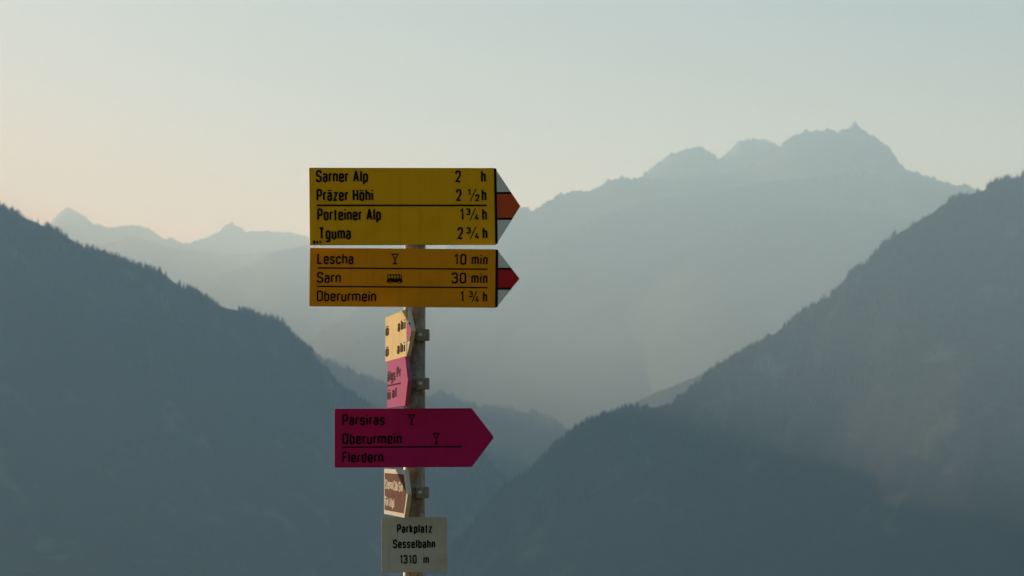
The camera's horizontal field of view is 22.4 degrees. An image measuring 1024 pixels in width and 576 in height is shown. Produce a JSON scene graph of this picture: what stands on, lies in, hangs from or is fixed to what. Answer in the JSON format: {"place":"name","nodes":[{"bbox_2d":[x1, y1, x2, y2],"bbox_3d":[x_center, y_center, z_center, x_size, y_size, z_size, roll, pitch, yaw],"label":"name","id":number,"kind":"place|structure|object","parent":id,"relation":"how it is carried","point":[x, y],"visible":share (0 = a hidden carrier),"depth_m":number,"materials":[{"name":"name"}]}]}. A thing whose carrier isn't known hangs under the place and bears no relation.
{"place":"outdoors","nodes":[
{"label":"outdoors","id":0,"kind":"place"},
{"bbox_2d":[49,207,309,254],"bbox_3d":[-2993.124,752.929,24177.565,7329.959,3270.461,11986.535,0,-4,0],"label":"range","id":1,"kind":"structure","parent":0,"point":[231,238],"depth_m":23448.08,"materials":[{"name":"grey stone"}]},
{"bbox_2d":[95,237,283,287],"bbox_3d":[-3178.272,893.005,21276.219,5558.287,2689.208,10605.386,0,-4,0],"label":"foothills","id":2,"kind":"structure","parent":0,"point":[195,269],"depth_m":21499.05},
{"bbox_2d":[0,208,502,575],"bbox_3d":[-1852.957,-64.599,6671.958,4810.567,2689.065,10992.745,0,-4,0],"label":"wooded flank","id":3,"kind":"object","parent":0,"point":[104,471],"visible":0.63,"depth_m":8391.37,"materials":[{"name":"plant"}]},
{"bbox_2d":[0,202,508,515],"bbox_3d":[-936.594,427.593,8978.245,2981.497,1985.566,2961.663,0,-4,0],"label":"forest","id":4,"kind":"object","parent":3,"relation":"on","point":[192,290],"visible":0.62,"depth_m":9066.16,"materials":[{"name":"plant"}]},
{"bbox_2d":[197,244,448,343],"bbox_3d":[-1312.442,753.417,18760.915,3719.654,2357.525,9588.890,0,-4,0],"label":"shoulder","id":5,"kind":"object","parent":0,"point":[275,283],"visible":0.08,"depth_m":18742.12},
{"bbox_2d":[319,360,566,480],"bbox_3d":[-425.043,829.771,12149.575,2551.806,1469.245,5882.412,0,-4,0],"label":"wooded ridge","id":6,"kind":"structure","parent":0,"point":[525,440],"depth_m":11984.90,"materials":[{"name":"grey plant"}]},
{"bbox_2d":[314,351,571,473],"bbox_3d":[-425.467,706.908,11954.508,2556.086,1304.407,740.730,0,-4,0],"label":"forest","id":7,"kind":"object","parent":6,"relation":"on","point":[499,409],"visible":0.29,"depth_m":12106.02,"materials":[{"name":"grey plant"}]},
{"bbox_2d":[0,0,1023,243],"label":"sky","id":8,"kind":"structure","parent":0,"point":[182,120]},
{"bbox_2d":[330,173,950,429],"bbox_3d":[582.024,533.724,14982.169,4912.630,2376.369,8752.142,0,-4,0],"label":"massif spur","id":9,"kind":"structure","parent":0,"point":[539,339],"depth_m":14561.28,"materials":[{"name":"grey stone"}]},
{"bbox_2d":[307,122,979,359],"bbox_3d":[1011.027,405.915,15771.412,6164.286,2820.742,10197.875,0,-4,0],"label":"jagged massif","id":10,"kind":"structure","parent":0,"point":[855,148],"depth_m":15647.58,"materials":[{"name":"grey stone"}]},
{"bbox_2d":[425,207,916,393],"bbox_3d":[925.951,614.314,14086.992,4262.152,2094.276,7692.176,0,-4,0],"label":"spur","id":11,"kind":"structure","parent":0,"point":[697,308],"depth_m":13683.23,"materials":[{"name":"grey stone"}]},
{"bbox_2d":[627,348,745,407],"bbox_3d":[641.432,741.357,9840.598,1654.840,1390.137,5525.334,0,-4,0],"label":"mountain","id":12,"kind":"structure","parent":0,"point":[662,397],"depth_m":10068.11,"materials":[{"name":"grey stone"}]},
{"bbox_2d":[642,137,779,179],"bbox_3d":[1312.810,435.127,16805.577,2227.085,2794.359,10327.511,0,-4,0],"label":"summit ridge","id":13,"kind":"structure","parent":0,"point":[698,161],"depth_m":16626.75,"materials":[{"name":"grey stone"}]},
{"bbox_2d":[435,177,1023,575],"bbox_3d":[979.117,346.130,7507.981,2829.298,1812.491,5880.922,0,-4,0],"label":"wooded mountain","id":14,"kind":"structure","parent":0,"point":[916,468],"depth_m":6984.05,"materials":[{"name":"plant"}]},
{"bbox_2d":[428,170,1023,575],"bbox_3d":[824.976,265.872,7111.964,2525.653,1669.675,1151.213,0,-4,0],"label":"forest","id":15,"kind":"object","parent":14,"relation":"on","point":[505,487],"visible":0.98,"depth_m":7327.18,"materials":[{"name":"plant"}]},
{"bbox_3d":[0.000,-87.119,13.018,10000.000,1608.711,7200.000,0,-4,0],"label":"hillside","id":16,"kind":"structure","parent":0,"visible":0},
{"bbox_2d":[403,245,425,575],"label":"signpost","id":17,"kind":"object","parent":16,"relation":"on","point":[417,400],"visible":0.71,"depth_m":7.60,"materials":[{"name":"metal"}]},
{"bbox_2d":[384,469,428,517],"bbox_3d":[-0.287,0.597,7.538,0.107,0.136,0.529,1,-4,-10],"label":"direction sign","id":18,"kind":"object","parent":17,"relation":"attached to","point":[399,492],"visible":1,"depth_m":7.52,"materials":[{"name":"brown metal"}]},
{"bbox_2d":[385,309,429,361],"bbox_3d":[-0.289,0.140,7.612,0.095,0.136,0.624,1,-4,-10],"label":"direction sign","id":19,"kind":"object","parent":17,"relation":"attached to","point":[402,334],"visible":0.98,"depth_m":7.59,"materials":[{"name":"yellow metal"}]},
{"bbox_2d":[387,356,429,407],"bbox_3d":[-0.283,0.276,7.540,0.104,0.142,0.494,1,-4,-9],"label":"direction sign","id":20,"kind":"object","parent":17,"relation":"attached to","point":[400,382],"visible":1,"depth_m":7.54,"materials":[{"name":"metal"}]},
{"bbox_2d":[334,408,493,467],"bbox_3d":[-0.287,0.440,7.597,0.464,0.172,0.100,0,-4,-1],"label":"direction sign","id":21,"kind":"object","parent":17,"relation":"attached to","point":[422,437],"visible":1,"depth_m":7.55,"materials":[{"name":"metal"}]},
{"bbox_2d":[381,517,446,571],"bbox_3d":[-0.285,0.750,7.573,0.192,0.160,0.094,0,-4,-1],"label":"place sign","id":22,"kind":"object","parent":17,"relation":"attached to","point":[413,544],"visible":1,"depth_m":7.53,"materials":[{"name":"white metal"}]},
{"bbox_2d":[309,168,519,244],"bbox_3d":[-0.290,-0.235,7.644,0.622,0.228,0.100,0,-6,-8],"label":"direction sign","id":23,"kind":"object","parent":17,"relation":"attached to","point":[414,206],"visible":1,"depth_m":7.59,"materials":[{"name":"yellow metal"}]},
{"bbox_2d":[309,248,519,307],"bbox_3d":[-0.285,-0.027,7.616,0.615,0.171,0.100,0,-4,1],"label":"direction sign","id":24,"kind":"object","parent":17,"relation":"attached to","point":[397,277],"visible":1,"depth_m":7.57,"materials":[{"name":"yellow metal"}]}
]}

